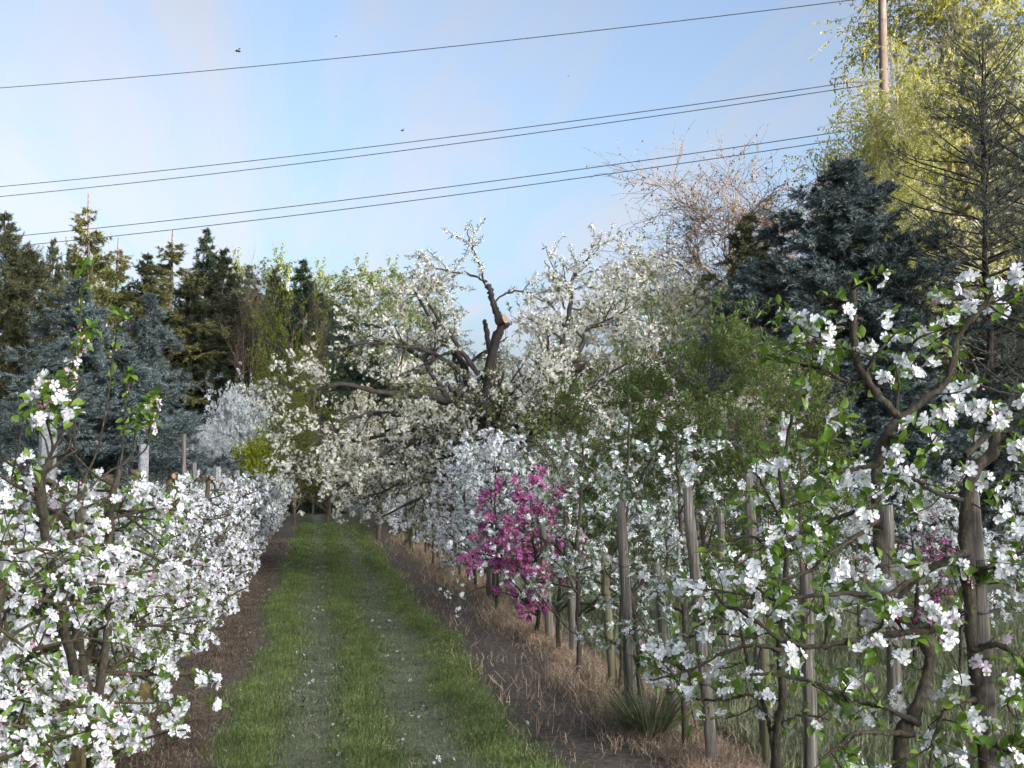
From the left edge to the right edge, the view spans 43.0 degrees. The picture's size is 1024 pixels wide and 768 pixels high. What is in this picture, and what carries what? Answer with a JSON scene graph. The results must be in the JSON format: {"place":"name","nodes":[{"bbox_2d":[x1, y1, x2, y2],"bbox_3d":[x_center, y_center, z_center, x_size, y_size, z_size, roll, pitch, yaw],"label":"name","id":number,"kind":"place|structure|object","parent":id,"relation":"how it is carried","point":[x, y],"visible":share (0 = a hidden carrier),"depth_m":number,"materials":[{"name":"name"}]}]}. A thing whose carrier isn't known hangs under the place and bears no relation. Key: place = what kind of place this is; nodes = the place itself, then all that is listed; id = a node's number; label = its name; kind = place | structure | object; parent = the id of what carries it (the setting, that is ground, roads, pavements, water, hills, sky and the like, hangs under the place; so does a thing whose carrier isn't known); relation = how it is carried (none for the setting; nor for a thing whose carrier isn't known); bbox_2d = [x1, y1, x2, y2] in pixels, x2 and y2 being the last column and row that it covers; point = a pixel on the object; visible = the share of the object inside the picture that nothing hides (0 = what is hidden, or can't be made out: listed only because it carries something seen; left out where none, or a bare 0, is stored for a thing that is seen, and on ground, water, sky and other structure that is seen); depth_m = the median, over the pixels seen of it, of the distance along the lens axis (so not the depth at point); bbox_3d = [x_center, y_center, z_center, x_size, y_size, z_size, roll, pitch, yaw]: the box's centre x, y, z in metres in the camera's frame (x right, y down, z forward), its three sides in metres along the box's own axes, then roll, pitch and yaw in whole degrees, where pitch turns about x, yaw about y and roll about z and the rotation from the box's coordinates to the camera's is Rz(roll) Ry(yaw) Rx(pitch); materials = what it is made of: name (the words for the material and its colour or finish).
{"place":"outdoors","nodes":[
{"label":"outdoors","id":0,"kind":"place"},
{"bbox_2d":[193,521,583,767],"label":"grass","id":1,"kind":"structure","parent":0,"point":[340,583],"depth_m":10.95,"materials":[{"name":"green plant"}]},
{"bbox_2d":[20,139,844,245],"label":"power cable","id":2,"kind":"object","parent":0,"point":[463,193],"visible":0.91,"depth_m":58.78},
{"bbox_2d":[0,0,1023,474],"label":"sky","id":3,"kind":"structure","parent":0,"point":[77,130],"materials":[{"name":"blue"}]},
{"bbox_2d":[2,475,1023,767],"bbox_3d":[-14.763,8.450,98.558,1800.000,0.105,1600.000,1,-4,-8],"label":"ground","id":4,"kind":"structure","parent":0,"point":[584,751],"depth_m":10.96,"materials":[{"name":"brown soil"}]},
{"bbox_2d":[0,210,93,469],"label":"spruce tree","id":5,"kind":"object","parent":4,"relation":"on","point":[10,248],"visible":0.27,"depth_m":34.54,"materials":[{"name":"green plant"}]},
{"bbox_2d":[0,248,113,473],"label":"spruce tree","id":6,"kind":"object","parent":4,"relation":"on","point":[35,274],"visible":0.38,"depth_m":29.55,"materials":[{"name":"green plant"}]},
{"bbox_2d":[0,507,128,767],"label":"apple tree","id":7,"kind":"object","parent":4,"relation":"on","point":[62,750],"visible":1,"depth_m":4.14,"materials":[{"name":"white plant"}]},
{"bbox_2d":[0,515,140,767],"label":"apple tree","id":8,"kind":"object","parent":4,"relation":"on","point":[42,721],"visible":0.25,"depth_m":5.08,"materials":[{"name":"white plant"}]},
{"bbox_2d":[0,342,146,528],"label":"blue spruce","id":9,"kind":"object","parent":4,"relation":"on","point":[49,351],"visible":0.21,"depth_m":22.90,"materials":[{"name":"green plant"}]},
{"bbox_2d":[0,488,150,767],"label":"apple tree","id":10,"kind":"object","parent":4,"relation":"on","point":[24,699],"visible":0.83,"depth_m":4.83,"materials":[{"name":"white plant"}]},
{"bbox_2d":[32,194,127,461],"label":"larch tree","id":11,"kind":"object","parent":4,"relation":"on","point":[101,291],"visible":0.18,"depth_m":54.49,"materials":[{"name":"green plant"}]},
{"bbox_2d":[0,275,197,481],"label":"blue spruce","id":12,"kind":"object","parent":4,"relation":"on","point":[70,314],"visible":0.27,"depth_m":27.84,"materials":[{"name":"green plant"}]},
{"bbox_2d":[0,256,200,767],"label":"apple tree","id":13,"kind":"object","parent":4,"relation":"on","point":[82,503],"visible":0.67,"depth_m":5.50,"materials":[{"name":"white plant"}]},
{"bbox_2d":[0,457,217,764],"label":"apple tree","id":14,"kind":"object","parent":4,"relation":"on","point":[165,683],"visible":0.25,"depth_m":5.84,"materials":[{"name":"white plant"}]},
{"bbox_2d":[12,463,209,767],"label":"apple tree","id":15,"kind":"object","parent":4,"relation":"on","point":[155,596],"visible":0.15,"depth_m":7.14,"materials":[{"name":"white plant"}]},
{"bbox_2d":[8,471,227,767],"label":"apple tree","id":16,"kind":"object","parent":4,"relation":"on","point":[120,655],"visible":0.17,"depth_m":6.56,"materials":[{"name":"white plant"}]},
{"bbox_2d":[92,237,147,375],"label":"larch tree","id":17,"kind":"object","parent":4,"relation":"on","point":[121,261],"visible":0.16,"depth_m":58.09,"materials":[{"name":"green plant"}]},
{"bbox_2d":[25,476,215,744],"bbox_3d":[-2.487,1.446,7.908,1.272,1.774,1.774,1,-4,-16],"label":"apple tree","id":18,"kind":"object","parent":4,"relation":"on","point":[182,614],"visible":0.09,"depth_m":7.79,"materials":[{"name":"white plant"}]},
{"bbox_2d":[62,470,214,744],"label":"apple tree","id":19,"kind":"object","parent":4,"relation":"on","point":[181,553],"visible":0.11,"depth_m":8.63,"materials":[{"name":"white plant"}]},
{"bbox_2d":[62,467,224,688],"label":"apple tree","id":20,"kind":"object","parent":4,"relation":"on","point":[133,472],"visible":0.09,"depth_m":10.47,"materials":[{"name":"white plant"}]},
{"bbox_2d":[106,253,180,396],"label":"spruce tree","id":21,"kind":"object","parent":4,"relation":"on","point":[143,269],"visible":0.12,"depth_m":58.30,"materials":[{"name":"green plant"}]},
{"bbox_2d":[8,348,301,569],"bbox_3d":[-7.099,1.664,23.523,5.042,4.645,6.164,4,-5,-43],"label":"blue spruce","id":22,"kind":"object","parent":4,"relation":"on","point":[138,389],"visible":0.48,"depth_m":23.07,"materials":[{"name":"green plant"}]},
{"bbox_2d":[117,492,214,700],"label":"apple tree","id":23,"kind":"object","parent":4,"relation":"on","point":[211,618],"visible":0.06,"depth_m":8.98,"materials":[{"name":"white plant"}]},
{"bbox_2d":[109,230,230,473],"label":"larch tree","id":24,"kind":"object","parent":4,"relation":"on","point":[164,295],"visible":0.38,"depth_m":54.33,"materials":[{"name":"green plant"}]},
{"bbox_2d":[127,473,220,706],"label":"apple tree","id":25,"kind":"object","parent":4,"relation":"on","point":[144,692],"visible":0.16,"depth_m":9.70,"materials":[{"name":"white plant"}]},
{"bbox_2d":[80,291,271,544],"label":"blue spruce","id":26,"kind":"object","parent":4,"relation":"on","point":[154,335],"visible":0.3,"depth_m":26.10,"materials":[{"name":"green plant"}]},
{"bbox_2d":[132,479,237,645],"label":"apple tree","id":27,"kind":"object","parent":4,"relation":"on","point":[218,511],"visible":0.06,"depth_m":11.06,"materials":[{"name":"white plant"}]},
{"bbox_2d":[172,227,241,367],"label":"spruce tree","id":28,"kind":"object","parent":4,"relation":"on","point":[205,267],"visible":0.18,"depth_m":60.73,"materials":[{"name":"green plant"}]},
{"bbox_2d":[173,475,246,657],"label":"apple tree","id":29,"kind":"object","parent":4,"relation":"on","point":[229,599],"visible":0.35,"depth_m":12.42,"materials":[{"name":"white plant"}]},
{"bbox_2d":[154,277,266,447],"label":"spruce tree","id":30,"kind":"object","parent":4,"relation":"on","point":[185,310],"visible":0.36,"depth_m":54.40,"materials":[{"name":"green plant"}]},
{"bbox_2d":[185,408,240,478],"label":"blackthorn","id":31,"kind":"object","parent":4,"relation":"on","point":[207,444],"visible":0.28,"depth_m":47.83,"materials":[{"name":"white plant"}]},
{"bbox_2d":[166,246,262,400],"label":"spruce tree","id":32,"kind":"object","parent":4,"relation":"on","point":[218,290],"visible":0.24,"depth_m":58.97,"materials":[{"name":"green plant"}]},
{"bbox_2d":[176,292,304,513],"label":"spruce tree","id":33,"kind":"object","parent":4,"relation":"on","point":[232,305],"visible":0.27,"depth_m":55.67,"materials":[{"name":"green plant"}]},
{"bbox_2d":[199,361,285,477],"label":"blackthorn","id":34,"kind":"object","parent":4,"relation":"on","point":[242,426],"visible":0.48,"depth_m":49.50,"materials":[{"name":"grey plant"}]},
{"bbox_2d":[205,243,279,406],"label":"bare tree","id":35,"kind":"object","parent":4,"relation":"on","point":[244,347],"visible":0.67,"depth_m":53.08,"materials":[{"name":"green plant"}]},
{"bbox_2d":[228,418,282,476],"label":"forsythia bush","id":36,"kind":"object","parent":4,"relation":"on","point":[255,453],"visible":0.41,"depth_m":42.76,"materials":[{"name":"yellow plant"}]},
{"bbox_2d":[198,303,343,513],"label":"spruce tree","id":37,"kind":"object","parent":4,"relation":"on","point":[277,349],"visible":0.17,"depth_m":55.77,"materials":[{"name":"green plant"}]},
{"bbox_2d":[232,273,331,515],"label":"tree","id":38,"kind":"object","parent":4,"relation":"on","point":[268,371],"visible":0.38,"depth_m":52.30,"materials":[{"name":"green plant"}]},
{"bbox_2d":[249,367,333,524],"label":"blossoming fruit tree","id":39,"kind":"object","parent":4,"relation":"on","point":[300,485],"visible":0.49,"depth_m":43.23,"materials":[{"name":"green plant"}]},
{"bbox_2d":[256,258,372,513],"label":"spruce tree","id":40,"kind":"object","parent":4,"relation":"on","point":[308,286],"visible":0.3,"depth_m":57.11,"materials":[{"name":"green plant"}]},
{"bbox_2d":[279,398,376,522],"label":"blossoming fruit tree","id":41,"kind":"object","parent":4,"relation":"on","point":[328,506],"visible":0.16,"depth_m":45.32,"materials":[{"name":"white plant"}]},
{"bbox_2d":[270,297,387,513],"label":"tree","id":42,"kind":"object","parent":4,"relation":"on","point":[329,397],"visible":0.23,"depth_m":56.16,"materials":[{"name":"green plant"}]},
{"bbox_2d":[290,317,429,514],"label":"spruce tree","id":43,"kind":"object","parent":4,"relation":"on","point":[353,372],"visible":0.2,"depth_m":57.28,"materials":[{"name":"green plant"}]},
{"bbox_2d":[312,378,433,539],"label":"cherry tree","id":44,"kind":"object","parent":4,"relation":"on","point":[359,399],"visible":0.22,"depth_m":33.78,"materials":[{"name":"white plant"}]},
{"bbox_2d":[326,251,423,404],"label":"cherry tree","id":45,"kind":"object","parent":4,"relation":"on","point":[370,277],"visible":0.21,"depth_m":70.34,"materials":[{"name":"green plant"}]},
{"bbox_2d":[361,255,439,400],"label":"cherry tree","id":46,"kind":"object","parent":4,"relation":"on","point":[393,273],"visible":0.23,"depth_m":74.54,"materials":[{"name":"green plant"}]},
{"bbox_2d":[109,532,792,767],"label":"dry grass","id":47,"kind":"structure","parent":4,"relation":"on","point":[693,755],"depth_m":10.38,"materials":[{"name":"plant"}]},
{"bbox_2d":[419,438,491,577],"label":"apple tree","id":48,"kind":"object","parent":4,"relation":"on","point":[439,489],"visible":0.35,"depth_m":20.56,"materials":[{"name":"white plant"}]},
{"bbox_2d":[234,218,693,576],"bbox_3d":[-0.419,0.206,21.986,6.932,6.328,6.842,-1,-4,15],"label":"cherry tree","id":49,"kind":"object","parent":4,"relation":"on","point":[497,407],"visible":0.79,"depth_m":21.62,"materials":[{"name":"white plant"}]},
{"bbox_2d":[425,430,503,583],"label":"apple tree","id":50,"kind":"object","parent":4,"relation":"on","point":[446,483],"visible":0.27,"depth_m":19.58,"materials":[{"name":"white plant"}]},
{"bbox_2d":[426,429,520,587],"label":"apple tree","id":51,"kind":"object","parent":4,"relation":"on","point":[466,434],"visible":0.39,"depth_m":18.64,"materials":[{"name":"white plant"}]},
{"bbox_2d":[434,422,526,595],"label":"apple tree","id":52,"kind":"object","parent":4,"relation":"on","point":[462,484],"visible":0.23,"depth_m":17.64,"materials":[{"name":"white plant"}]},
{"bbox_2d":[438,429,545,616],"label":"apple tree","id":53,"kind":"object","parent":4,"relation":"on","point":[470,460],"visible":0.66,"depth_m":15.56,"materials":[{"name":"white plant"}]},
{"bbox_2d":[452,419,555,599],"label":"apple tree","id":54,"kind":"object","parent":4,"relation":"on","point":[511,448],"visible":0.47,"depth_m":16.63,"materials":[{"name":"white plant"}]},
{"bbox_2d":[5,331,1023,514],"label":"undergrowth","id":55,"kind":"object","parent":4,"relation":"on","point":[380,386],"visible":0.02,"depth_m":58.62,"materials":[{"name":"green plant"}]},
{"bbox_2d":[456,457,612,636],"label":"crab apple tree","id":56,"kind":"object","parent":4,"relation":"on","point":[522,557],"visible":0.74,"depth_m":13.39,"materials":[{"name":"pink plant"}]},
{"bbox_2d":[498,431,601,649],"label":"apple tree","id":57,"kind":"object","parent":4,"relation":"on","point":[533,462],"visible":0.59,"depth_m":12.20,"materials":[{"name":"white plant"}]},
{"bbox_2d":[463,275,642,514],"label":"cherry tree","id":58,"kind":"object","parent":4,"relation":"on","point":[593,318],"visible":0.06,"depth_m":37.87,"materials":[{"name":"white plant"}]},
{"bbox_2d":[511,369,624,582],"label":"sapling","id":59,"kind":"object","parent":4,"relation":"on","point":[584,421],"visible":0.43,"depth_m":16.68,"materials":[{"name":"green plant"}]},
{"bbox_2d":[501,425,640,673],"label":"apple tree","id":60,"kind":"object","parent":4,"relation":"on","point":[575,544],"visible":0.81,"depth_m":11.11,"materials":[{"name":"white plant"}]},
{"bbox_2d":[600,552,617,689],"bbox_3d":[0.763,1.954,10.115,0.144,1.282,0.087,1,-4,-8],"label":"wooden post","id":61,"kind":"object","parent":4,"relation":"on","point":[606,593],"visible":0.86,"depth_m":10.10,"materials":[{"name":"grey wood"}]},
{"bbox_2d":[545,413,677,622],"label":"sapling","id":62,"kind":"object","parent":4,"relation":"on","point":[597,523],"visible":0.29,"depth_m":15.13,"materials":[{"name":"green plant"}]},
{"bbox_2d":[617,502,635,717],"bbox_3d":[0.772,1.645,8.719,0.132,1.703,0.083,1,-4,-8],"label":"wooden post","id":63,"kind":"object","parent":4,"relation":"on","point":[625,590],"visible":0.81,"depth_m":8.71,"materials":[{"name":"grey wood"}]},
{"bbox_2d":[560,402,698,693],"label":"apple tree","id":64,"kind":"object","parent":4,"relation":"on","point":[598,563],"visible":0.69,"depth_m":10.06,"materials":[{"name":"white plant"}]},
{"bbox_2d":[577,330,693,601],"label":"sapling","id":65,"kind":"object","parent":4,"relation":"on","point":[623,404],"visible":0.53,"depth_m":16.34,"materials":[{"name":"green plant"}]},
{"bbox_2d":[566,430,714,704],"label":"apple tree","id":66,"kind":"object","parent":4,"relation":"on","point":[638,520],"visible":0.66,"depth_m":9.05,"materials":[{"name":"white plant"}]},
{"bbox_2d":[569,667,717,740],"bbox_3d":[0.926,2.070,8.445,0.989,0.455,1.023,-2,-5,31],"label":"grass tussock","id":67,"kind":"object","parent":4,"relation":"on","point":[665,720],"depth_m":8.31,"materials":[{"name":"green plant"}]},
{"bbox_2d":[543,226,762,472],"bbox_3d":[3.951,-0.277,37.083,6.893,9.355,7.531,1,-4,-8],"label":"cherry tree","id":68,"kind":"object","parent":4,"relation":"on","point":[646,267],"visible":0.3,"depth_m":37.46,"materials":[{"name":"white plant"}]},
{"bbox_2d":[602,268,746,448],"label":"cherry tree","id":69,"kind":"object","parent":4,"relation":"on","point":[655,317],"visible":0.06,"depth_m":41.01,"materials":[{"name":"white plant"}]},
{"bbox_2d":[606,283,783,599],"bbox_3d":[2.244,0.815,15.477,1.860,4.201,2.121,2,-4,-27],"label":"sapling","id":70,"kind":"object","parent":4,"relation":"on","point":[699,358],"visible":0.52,"depth_m":15.46,"materials":[{"name":"green plant"}]},
{"bbox_2d":[683,487,717,764],"bbox_3d":[1.109,1.512,7.566,0.220,1.818,0.080,1,-4,-8],"label":"wooden post","id":71,"kind":"object","parent":4,"relation":"on","point":[710,738],"visible":0.64,"depth_m":7.54,"materials":[{"name":"grey wood"}]},
{"bbox_2d":[612,416,792,747],"bbox_3d":[1.160,1.254,8.036,1.007,2.107,0.988,0,-4,0],"label":"apple tree","id":72,"kind":"object","parent":4,"relation":"on","point":[667,609],"visible":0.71,"depth_m":8.04,"materials":[{"name":"white plant"}]},
{"bbox_2d":[585,122,843,375],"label":"bare tree","id":73,"kind":"object","parent":4,"relation":"on","point":[695,256],"visible":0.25,"depth_m":54.72,"materials":[{"name":"beige plant"}]},
{"bbox_2d":[618,412,851,767],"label":"apple tree","id":74,"kind":"object","parent":4,"relation":"on","point":[782,475],"visible":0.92,"depth_m":5.85,"materials":[{"name":"white plant"}]},
{"bbox_2d":[744,474,765,748],"bbox_3d":[1.561,1.518,8.234,0.164,1.892,0.088,1,-4,-8],"label":"wooden post","id":75,"kind":"object","parent":4,"relation":"on","point":[751,530],"visible":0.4,"depth_m":8.24,"materials":[{"name":"grey wood"}]},
{"bbox_2d":[590,260,921,549],"bbox_3d":[6.186,1.081,33.884,7.836,8.481,9.111,2,-4,-22],"label":"tree","id":76,"kind":"object","parent":4,"relation":"on","point":[751,273],"visible":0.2,"depth_m":32.97,"materials":[{"name":"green plant"}]},
{"bbox_2d":[650,338,863,532],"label":"cherry tree","id":77,"kind":"object","parent":4,"relation":"on","point":[747,406],"visible":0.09,"depth_m":30.45,"materials":[{"name":"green plant"}]},
{"bbox_2d":[668,292,850,599],"bbox_3d":[2.771,0.868,14.813,1.913,3.979,2.018,0,-4,-4],"label":"sapling","id":78,"kind":"object","parent":4,"relation":"on","point":[739,469],"visible":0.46,"depth_m":14.68,"materials":[{"name":"green plant"}]},
{"bbox_2d":[668,212,862,453],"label":"spruce tree","id":79,"kind":"object","parent":4,"relation":"on","point":[744,248],"visible":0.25,"depth_m":48.09,"materials":[{"name":"green plant"}]},
{"bbox_2d":[721,309,869,604],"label":"sapling","id":80,"kind":"object","parent":4,"relation":"on","point":[817,425],"visible":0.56,"depth_m":13.08,"materials":[{"name":"green plant"}]},
{"bbox_2d":[800,571,821,767],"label":"wooden post","id":81,"kind":"object","parent":4,"relation":"on","point":[810,743],"visible":0.72,"depth_m":7.20,"materials":[{"name":"grey wood"}]},
{"bbox_2d":[618,155,1023,550],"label":"blue spruce","id":82,"kind":"object","parent":4,"relation":"on","point":[845,200],"visible":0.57,"depth_m":31.84,"materials":[{"name":"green plant"}]},
{"bbox_2d":[671,262,1023,767],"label":"apple tree","id":83,"kind":"object","parent":4,"relation":"on","point":[965,571],"visible":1,"depth_m":4.92,"materials":[{"name":"white plant"}]},
{"bbox_2d":[812,480,900,635],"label":"apple tree","id":84,"kind":"object","parent":4,"relation":"on","point":[850,526],"visible":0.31,"depth_m":13.85,"materials":[{"name":"white plant"}]},
{"bbox_2d":[830,0,893,181],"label":"utility mast","id":85,"kind":"object","parent":4,"relation":"on","point":[882,31],"visible":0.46,"depth_m":52.16,"materials":[{"name":"metal"}]},
{"bbox_2d":[0,83,842,186],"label":"power cable","id":86,"kind":"object","parent":85,"relation":"attached to","point":[439,138],"visible":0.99,"depth_m":59.90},
{"bbox_2d":[0,0,851,87],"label":"power cable","id":87,"kind":"object","parent":85,"relation":"attached to","point":[451,46],"visible":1,"depth_m":59.21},
{"bbox_2d":[13,131,844,236],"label":"power cable","id":88,"kind":"object","parent":85,"relation":"attached to","point":[458,185],"visible":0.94,"depth_m":58.89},
{"bbox_2d":[0,84,872,196],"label":"power cable","id":89,"kind":"object","parent":85,"relation":"attached to","point":[453,143],"visible":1,"depth_m":59.52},
{"bbox_2d":[772,35,1008,427],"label":"birch tree","id":90,"kind":"object","parent":4,"relation":"on","point":[877,130],"visible":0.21,"depth_m":45.85,"materials":[{"name":"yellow plant"}]},
{"bbox_2d":[883,505,902,726],"bbox_3d":[2.634,1.678,8.997,0.145,1.675,0.109,1,-4,-8],"label":"wooden post","id":91,"kind":"object","parent":4,"relation":"on","point":[894,678],"visible":0.38,"depth_m":8.97,"materials":[{"name":"grey wood"}]},
{"bbox_2d":[861,457,952,649],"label":"apple tree","id":92,"kind":"object","parent":4,"relation":"on","point":[907,490],"visible":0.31,"depth_m":12.62,"materials":[{"name":"white plant"}]},
{"bbox_2d":[864,514,963,661],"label":"crab apple tree","id":93,"kind":"object","parent":4,"relation":"on","point":[915,619],"visible":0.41,"depth_m":11.98,"materials":[{"name":"pink plant"}]},
{"bbox_2d":[809,0,1023,382],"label":"birch tree","id":94,"kind":"object","parent":4,"relation":"on","point":[941,8],"visible":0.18,"depth_m":56.91,"materials":[{"name":"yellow plant"}]},
{"bbox_2d":[837,9,1023,541],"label":"spruce tree","id":95,"kind":"object","parent":4,"relation":"on","point":[980,161],"visible":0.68,"depth_m":33.39,"materials":[{"name":"green plant"}]},
{"bbox_2d":[908,451,997,592],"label":"apple tree","id":96,"kind":"object","parent":4,"relation":"on","point":[955,480],"visible":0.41,"depth_m":18.82,"materials":[{"name":"white plant"}]},
{"bbox_2d":[894,292,1023,534],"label":"spruce tree","id":97,"kind":"object","parent":4,"relation":"on","point":[997,371],"visible":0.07,"depth_m":36.26,"materials":[{"name":"green plant"}]},
{"bbox_2d":[898,472,1019,672],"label":"apple tree","id":98,"kind":"object","parent":4,"relation":"on","point":[954,513],"visible":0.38,"depth_m":11.27,"materials":[{"name":"white plant"}]},
{"bbox_2d":[931,53,1023,505],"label":"spruce tree","id":99,"kind":"object","parent":4,"relation":"on","point":[1009,209],"visible":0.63,"depth_m":29.76,"materials":[{"name":"green plant"}]},
{"bbox_2d":[970,492,999,767],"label":"wooden post","id":100,"kind":"object","parent":4,"relation":"on","point":[983,623],"visible":0.58,"depth_m":4.99,"materials":[{"name":"grey wood"}]},
{"bbox_2d":[408,527,1023,767],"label":"grass","id":101,"kind":"structure","parent":0,"point":[795,762],"depth_m":11.20,"materials":[{"name":"beige plant"}]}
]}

